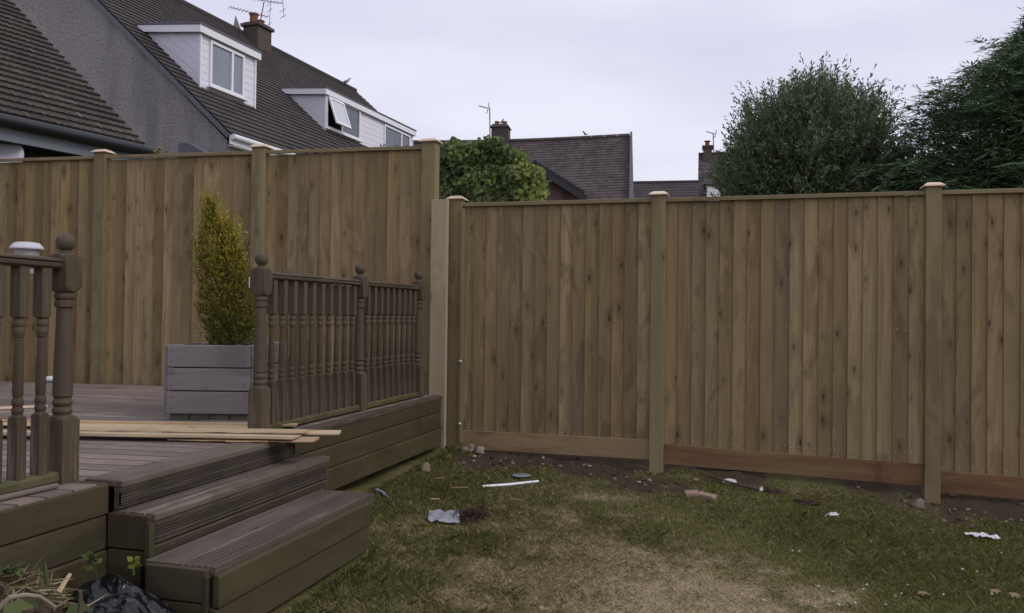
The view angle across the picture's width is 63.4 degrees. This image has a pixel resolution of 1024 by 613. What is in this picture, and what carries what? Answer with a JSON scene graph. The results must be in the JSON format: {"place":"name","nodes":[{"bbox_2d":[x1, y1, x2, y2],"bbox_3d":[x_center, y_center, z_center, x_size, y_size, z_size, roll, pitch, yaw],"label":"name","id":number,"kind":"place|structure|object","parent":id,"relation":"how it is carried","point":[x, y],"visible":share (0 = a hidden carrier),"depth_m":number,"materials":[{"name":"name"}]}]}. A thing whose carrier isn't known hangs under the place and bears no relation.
{"place":"outdoors","nodes":[
{"label":"outdoors","id":0,"kind":"place"},
{"bbox_2d":[512,473,530,476],"bbox_3d":[0.065,1.172,5.766,0.132,0.008,0.132,0,-1,15],"label":"plastic disc","id":1,"kind":"object","parent":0,"point":[521,475],"visible":1,"depth_m":5.74,"materials":[{"name":"grey plastic"}]},
{"bbox_2d":[105,448,1023,612],"bbox_3d":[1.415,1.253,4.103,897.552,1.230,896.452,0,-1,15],"label":"lawn","id":2,"kind":"structure","parent":0,"point":[997,507],"depth_m":5.11,"materials":[{"name":"green plant"}]},
{"bbox_2d":[0,590,62,612],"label":"soil heap","id":3,"kind":"object","parent":2,"relation":"on","point":[45,609],"visible":0.36,"depth_m":2.51,"materials":[{"name":"brown soil"}]},
{"bbox_2d":[0,552,108,612],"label":"garden waste","id":4,"kind":"object","parent":2,"relation":"on","point":[21,583],"visible":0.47,"depth_m":2.57,"materials":[{"name":"beige plant"}]},
{"bbox_2d":[0,581,10,595],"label":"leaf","id":5,"kind":"object","parent":4,"relation":"on","point":[3,587],"visible":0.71,"depth_m":2.46,"materials":[{"name":"brown plant"}]},
{"bbox_2d":[0,562,24,575],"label":"sprig","id":6,"kind":"object","parent":4,"relation":"on","point":[7,570],"visible":1,"depth_m":2.54,"materials":[{"name":"green plant"}]},
{"bbox_2d":[3,599,33,612],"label":"cut leaf","id":7,"kind":"object","parent":4,"relation":"on","point":[19,606],"visible":1,"depth_m":2.28,"materials":[{"name":"green plant"}]},
{"bbox_2d":[0,593,56,608],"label":"stem","id":8,"kind":"object","parent":4,"relation":"on","point":[8,598],"visible":0.93,"depth_m":2.35,"materials":[{"name":"beige plant"}]},
{"bbox_2d":[21,597,38,612],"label":"cut leaf","id":9,"kind":"object","parent":4,"relation":"on","point":[31,601],"visible":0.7,"depth_m":2.31,"materials":[{"name":"green plant"}]},
{"bbox_2d":[44,564,49,592],"bbox_3d":[-1.456,0.851,2.598,0.012,0.094,0.024,0,-1,15],"label":"shoot","id":10,"kind":"object","parent":4,"relation":"on","point":[46,577],"visible":0.97,"depth_m":2.59,"materials":[{"name":"green plant"}]},
{"bbox_2d":[56,573,71,593],"bbox_3d":[-1.418,0.877,2.627,0.017,0.055,0.057,0,-1,15],"label":"stick","id":11,"kind":"object","parent":4,"relation":"on","point":[61,587],"visible":1,"depth_m":2.62,"materials":[{"name":"brown wood"}]},
{"bbox_2d":[66,601,92,612],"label":"cut leaf","id":12,"kind":"object","parent":4,"relation":"on","point":[72,608],"visible":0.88,"depth_m":2.48,"materials":[{"name":"green plant"}]},
{"bbox_2d":[77,590,82,612],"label":"stake","id":13,"kind":"object","parent":4,"relation":"on","point":[80,602],"visible":1,"depth_m":2.44,"materials":[{"name":"brown wood"}]},
{"bbox_2d":[81,550,102,578],"bbox_3d":[-1.433,0.885,2.837,0.034,0.118,0.086,0,-1,15],"label":"plant","id":14,"kind":"object","parent":4,"relation":"on","point":[90,557],"visible":0.9,"depth_m":2.83,"materials":[{"name":"green plant"}]},
{"bbox_2d":[0,0,157,161],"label":"house","id":15,"kind":"structure","parent":2,"relation":"on","point":[53,103],"depth_m":9.56,"materials":[{"name":"brown tile"}]},
{"bbox_2d":[0,144,23,162],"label":"satellite dish","id":16,"kind":"object","parent":15,"relation":"attached to","point":[10,151],"visible":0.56,"depth_m":8.70,"materials":[{"name":"white metal"}]},
{"bbox_2d":[62,572,178,612],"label":"bin bag","id":17,"kind":"object","parent":2,"relation":"on","point":[123,596],"visible":0.93,"depth_m":2.70,"materials":[{"name":"black plastic"}]},
{"bbox_2d":[125,556,142,575],"bbox_3d":[-1.304,0.892,2.852,0.058,0.068,0.045,0,-1,26],"label":"sprig","id":18,"kind":"object","parent":17,"relation":"on","point":[134,562],"visible":1,"depth_m":2.85,"materials":[{"name":"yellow plant"}]},
{"bbox_2d":[153,147,165,157],"bbox_3d":[-3.591,-1.438,8.410,0.252,0.351,0.167,1,-1,-5],"label":"climbing plant","id":19,"kind":"object","parent":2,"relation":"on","point":[158,149],"visible":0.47,"depth_m":8.38,"materials":[{"name":"green plant"}]},
{"bbox_2d":[0,381,441,599],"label":"deck","id":20,"kind":"structure","parent":2,"relation":"on","point":[64,526],"depth_m":4.08,"materials":[{"name":"brown wood"}]},
{"bbox_2d":[0,405,47,408],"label":"batten","id":21,"kind":"object","parent":20,"relation":"on","point":[10,407],"visible":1,"depth_m":5.36,"materials":[{"name":"brown wood"}]},
{"bbox_2d":[0,483,58,500],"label":"stick","id":22,"kind":"object","parent":20,"relation":"on","point":[12,495],"visible":1,"depth_m":2.82,"materials":[{"name":"brown wood"}]},
{"bbox_2d":[0,233,82,494],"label":"balustrade","id":23,"kind":"object","parent":20,"relation":"on","point":[54,446],"visible":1,"depth_m":2.96,"materials":[{"name":"brown wood"}]},
{"bbox_2d":[9,242,43,273],"bbox_3d":[-1.768,-0.155,3.022,0.112,0.158,0.112,1,-1,-30],"label":"solar lamp","id":24,"kind":"object","parent":23,"relation":"attached to","point":[27,246],"visible":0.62,"depth_m":2.99,"materials":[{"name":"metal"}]},
{"bbox_2d":[46,376,52,381],"bbox_3d":[-4.131,0.651,7.432,0.120,0.060,0.088,0,-1,15],"label":"ball","id":25,"kind":"object","parent":20,"relation":"on","point":[49,378],"visible":0.59,"depth_m":7.40,"materials":[{"name":"white plastic"}]},
{"bbox_2d":[3,422,247,427],"bbox_3d":[-2.030,0.641,4.472,1.500,0.012,0.092,1,-1,1],"label":"plank","id":26,"kind":"object","parent":20,"relation":"on","point":[160,425],"visible":0.42,"depth_m":4.46,"materials":[{"name":"brown wood"}]},
{"bbox_2d":[1,419,297,426],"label":"plank","id":27,"kind":"object","parent":26,"relation":"on","point":[167,422],"visible":0.69,"depth_m":4.50,"materials":[{"name":"brown wood"}]},
{"bbox_2d":[3,430,300,438],"bbox_3d":[-2.031,0.626,4.103,1.955,0.012,0.127,1,-1,2],"label":"plank","id":28,"kind":"object","parent":20,"relation":"on","point":[189,435],"visible":0.78,"depth_m":4.04,"materials":[{"name":"brown wood"}]},
{"bbox_2d":[80,426,307,433],"bbox_3d":[-1.640,0.626,4.209,1.200,0.012,0.092,1,-1,1],"label":"plank","id":29,"kind":"object","parent":28,"relation":"on","point":[193,430],"visible":0.94,"depth_m":4.20,"materials":[{"name":"brown wood"}]},
{"bbox_2d":[167,437,268,442],"bbox_3d":[-1.427,0.649,4.057,0.500,0.012,0.072,1,-1,4],"label":"plank","id":30,"kind":"object","parent":20,"relation":"on","point":[219,439],"visible":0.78,"depth_m":4.04,"materials":[{"name":"brown wood"}]},
{"bbox_2d":[163,341,285,420],"bbox_3d":[-1.796,0.454,5.271,0.519,0.443,0.801,1,-1,-1],"label":"planter","id":31,"kind":"object","parent":20,"relation":"on","point":[202,381],"visible":0.73,"depth_m":4.87,"materials":[{"name":"grey wood"}]},
{"bbox_2d":[188,187,268,344],"bbox_3d":[-1.754,-0.229,5.187,0.542,1.052,0.430,0,-1,15],"label":"conifer","id":32,"kind":"object","parent":31,"relation":"on","point":[228,259],"visible":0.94,"depth_m":5.12,"materials":[{"name":"green plant"}]},
{"bbox_2d":[161,430,340,434],"bbox_3d":[-1.328,0.643,4.260,0.900,0.012,0.107,1,-1,0],"label":"plank","id":33,"kind":"object","parent":20,"relation":"on","point":[323,432],"visible":0.37,"depth_m":4.21,"materials":[{"name":"brown wood"}]},
{"bbox_2d":[281,269,288,379],"bbox_3d":[-1.905,0.192,6.939,0.082,1.010,0.082,0,-1,15],"label":"newel post","id":34,"kind":"object","parent":20,"relation":"on","point":[286,333],"visible":0.22,"depth_m":6.92,"materials":[{"name":"brown wood"}]},
{"bbox_2d":[248,253,425,428],"bbox_3d":[-1.023,0.193,5.396,0.082,0.987,2.297,0,-1,15],"label":"balustrade","id":35,"kind":"object","parent":20,"relation":"on","point":[359,385],"visible":1,"depth_m":5.05,"materials":[{"name":"brown wood"}]},
{"bbox_2d":[0,138,442,393],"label":"fence","id":36,"kind":"object","parent":2,"relation":"on","point":[128,224],"visible":0.6,"depth_m":7.37,"materials":[{"name":"brown wood"}]},
{"bbox_2d":[86,442,372,612],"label":"steps","id":37,"kind":"structure","parent":2,"relation":"on","point":[248,527],"depth_m":3.31,"materials":[{"name":"brown wood"}]},
{"bbox_2d":[226,437,318,441],"bbox_3d":[-1.172,0.652,4.071,0.430,0.012,0.102,1,-1,-4],"label":"plank","id":38,"kind":"object","parent":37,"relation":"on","point":[305,439],"visible":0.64,"depth_m":4.05,"materials":[{"name":"brown wood"}]},
{"bbox_2d":[10,0,459,195],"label":"house","id":39,"kind":"structure","parent":2,"relation":"on","point":[175,76],"depth_m":16.41,"materials":[{"name":"tile"}]},
{"bbox_2d":[230,0,285,26],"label":"tv aerial","id":40,"kind":"object","parent":39,"relation":"attached to","point":[262,9],"visible":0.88,"depth_m":23.99,"materials":[{"name":"silver metal"}]},
{"bbox_2d":[375,488,390,499],"bbox_3d":[-0.773,1.137,5.033,0.026,0.029,0.226,1,-1,-33],"label":"screwdriver","id":41,"kind":"object","parent":2,"relation":"on","point":[378,491],"visible":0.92,"depth_m":5.07,"materials":[{"name":"grey plastic"}]},
{"bbox_2d":[419,462,430,471],"bbox_3d":[-0.603,1.134,5.785,0.077,0.098,0.104,0,-1,15],"label":"stone","id":42,"kind":"object","parent":2,"relation":"on","point":[425,466],"visible":0.8,"depth_m":5.76,"materials":[{"name":"beige stone"}]},
{"bbox_2d":[428,509,458,522],"bbox_3d":[-0.380,1.172,4.643,0.171,0.044,0.215,1,-1,-4],"label":"plastic bag","id":43,"kind":"object","parent":2,"relation":"on","point":[439,515],"visible":0.98,"depth_m":4.62,"materials":[{"name":"grey plastic"}]},
{"bbox_2d":[460,444,473,452],"bbox_3d":[-0.351,1.117,6.477,0.115,0.093,0.082,1,-1,6],"label":"stone","id":44,"kind":"object","parent":2,"relation":"on","point":[470,448],"visible":0.75,"depth_m":6.46,"materials":[{"name":"beige stone"}]},
{"bbox_2d":[450,503,494,524],"bbox_3d":[-0.230,1.174,4.686,0.300,0.134,0.213,1,-1,-22],"label":"root clump","id":45,"kind":"object","parent":2,"relation":"on","point":[474,513],"visible":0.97,"depth_m":4.69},
{"bbox_2d":[474,446,484,454],"bbox_3d":[-0.257,1.128,6.476,0.096,0.078,0.071,0,-1,15],"label":"stone","id":46,"kind":"object","parent":2,"relation":"on","point":[478,450],"visible":0.92,"depth_m":6.45,"materials":[{"name":"beige stone"}]},
{"bbox_2d":[439,134,551,206],"bbox_3d":[-0.492,-0.253,7.788,1.762,2.729,0.741,0,-1,15],"label":"creeper","id":47,"kind":"object","parent":2,"relation":"on","point":[494,153],"visible":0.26,"depth_m":7.68,"materials":[{"name":"green plant"}]},
{"bbox_2d":[481,480,538,486],"bbox_3d":[-0.010,1.187,5.548,0.430,0.024,0.019,1,-1,-29],"label":"pipe","id":48,"kind":"object","parent":2,"relation":"on","point":[511,484],"visible":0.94,"depth_m":5.54,"materials":[{"name":"white plastic"}]},
{"bbox_2d":[413,121,633,203],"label":"house","id":49,"kind":"structure","parent":2,"relation":"on","point":[593,167],"depth_m":27.61,"materials":[{"name":"grey tile"}]},
{"bbox_2d":[479,102,490,135],"bbox_3d":[-0.951,-6.509,28.835,0.429,1.147,0.208,1,-1,0],"label":"tv aerial","id":50,"kind":"object","parent":49,"relation":"attached to","point":[489,117],"visible":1,"depth_m":28.83,"materials":[{"name":"silver metal"}]},
{"bbox_2d":[489,160,586,200],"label":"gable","id":51,"kind":"structure","parent":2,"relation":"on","point":[560,188],"depth_m":10.26,"materials":[{"name":"grey"}]},
{"bbox_2d":[633,180,697,197],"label":"house","id":52,"kind":"structure","parent":2,"relation":"on","point":[674,188],"depth_m":35.94,"materials":[{"name":"grey tile"}]},
{"bbox_2d":[684,490,698,496],"bbox_3d":[1.208,1.263,5.592,0.091,0.044,0.062,1,-1,-2],"label":"brick piece","id":53,"kind":"object","parent":2,"relation":"on","point":[691,493],"visible":0.94,"depth_m":5.57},
{"bbox_2d":[698,491,716,499],"bbox_3d":[1.305,1.273,5.566,0.132,0.048,0.062,0,-1,41],"label":"brick piece","id":54,"kind":"object","parent":2,"relation":"on","point":[707,496],"visible":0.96,"depth_m":5.54,"materials":[{"name":"beige brick"}]},
{"bbox_2d":[698,140,753,200],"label":"house","id":55,"kind":"structure","parent":2,"relation":"on","point":[703,164],"depth_m":32.27,"materials":[{"name":"grey brick"}]},
{"bbox_2d":[429,182,1023,503],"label":"fence","id":56,"kind":"object","parent":2,"relation":"on","point":[859,336],"visible":0.98,"depth_m":6.09,"materials":[{"name":"brown wood"}]},
{"bbox_2d":[698,471,759,490],"bbox_3d":[1.547,1.251,5.955,0.477,0.084,0.034,0,-1,40],"label":"stick","id":57,"kind":"object","parent":2,"relation":"on","point":[742,485],"visible":1,"depth_m":5.91,"materials":[{"name":"brown wood"}]},
{"bbox_2d":[722,478,736,483],"bbox_3d":[1.568,1.262,5.982,0.115,0.045,0.052,1,-1,-12],"label":"wrapper","id":58,"kind":"object","parent":2,"relation":"on","point":[731,480],"visible":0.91,"depth_m":5.97,"materials":[{"name":"white plastic"}]},
{"bbox_2d":[457,450,1023,529],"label":"soil","id":59,"kind":"structure","parent":2,"relation":"on","point":[677,483],"depth_m":5.88,"materials":[{"name":"soil"}]},
{"bbox_2d":[763,486,784,494],"bbox_3d":[1.826,1.295,5.802,0.176,0.073,0.070,0,-1,15],"label":"clod","id":60,"kind":"object","parent":2,"relation":"on","point":[773,490],"visible":0.61,"depth_m":5.79,"materials":[{"name":"soil"}]},
{"bbox_2d":[793,499,822,506],"bbox_3d":[1.987,1.318,5.553,0.234,0.052,0.090,0,-1,15],"label":"clod","id":61,"kind":"object","parent":2,"relation":"on","point":[808,502],"visible":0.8,"depth_m":5.54,"materials":[{"name":"soil"}]},
{"bbox_2d":[698,51,929,200],"bbox_3d":[4.676,-1.159,13.016,3.461,5.377,3.253,0,-1,15],"label":"tree","id":62,"kind":"object","parent":2,"relation":"on","point":[823,133],"visible":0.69,"depth_m":12.20,"materials":[{"name":"green plant"}]},
{"bbox_2d":[825,512,838,516],"bbox_3d":[2.027,1.322,5.252,0.112,0.038,0.047,1,-1,-8],"label":"wrapper","id":63,"kind":"object","parent":2,"relation":"on","point":[834,514],"visible":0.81,"depth_m":5.24,"materials":[{"name":"white plastic"}]},
{"bbox_2d":[910,498,925,509],"bbox_3d":[2.763,1.353,5.652,0.100,0.096,0.072,0,-1,15],"label":"stone","id":64,"kind":"object","parent":2,"relation":"on","point":[918,503],"visible":0.77,"depth_m":5.63,"materials":[{"name":"beige stone"}]},
{"bbox_2d":[917,591,929,595],"bbox_3d":[1.932,1.350,3.910,0.053,0.012,0.050,1,-1,-6],"label":"fallen leaf","id":65,"kind":"object","parent":2,"relation":"on","point":[921,592],"visible":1,"depth_m":3.90,"materials":[{"name":"beige plant"}]},
{"bbox_2d":[849,7,1023,196],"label":"conifer","id":66,"kind":"object","parent":2,"relation":"on","point":[982,157],"visible":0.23,"depth_m":10.94,"materials":[{"name":"green plant"}]},
{"bbox_2d":[964,532,1000,538],"bbox_3d":[2.824,1.375,4.982,0.193,0.031,0.040,1,-1,12],"label":"wrapper","id":67,"kind":"object","parent":2,"relation":"on","point":[983,534],"visible":1,"depth_m":4.97,"materials":[{"name":"white plastic"}]},
{"bbox_2d":[1009,592,1018,597],"bbox_3d":[2.386,1.372,3.947,0.053,0.015,0.050,1,-1,-39],"label":"fallen leaf","id":68,"kind":"object","parent":2,"relation":"on","point":[1013,594],"visible":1,"depth_m":3.94,"materials":[{"name":"beige plant"}]},
{"bbox_2d":[185,0,1023,195],"label":"sky","id":69,"kind":"structure","parent":0,"point":[665,73],"materials":[{"name":"white"}]},
{"bbox_2d":[990,589,1000,593],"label":"fallen leaf","id":70,"kind":"object","parent":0,"point":[996,591],"visible":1,"depth_m":3.98,"materials":[{"name":"beige plant"}]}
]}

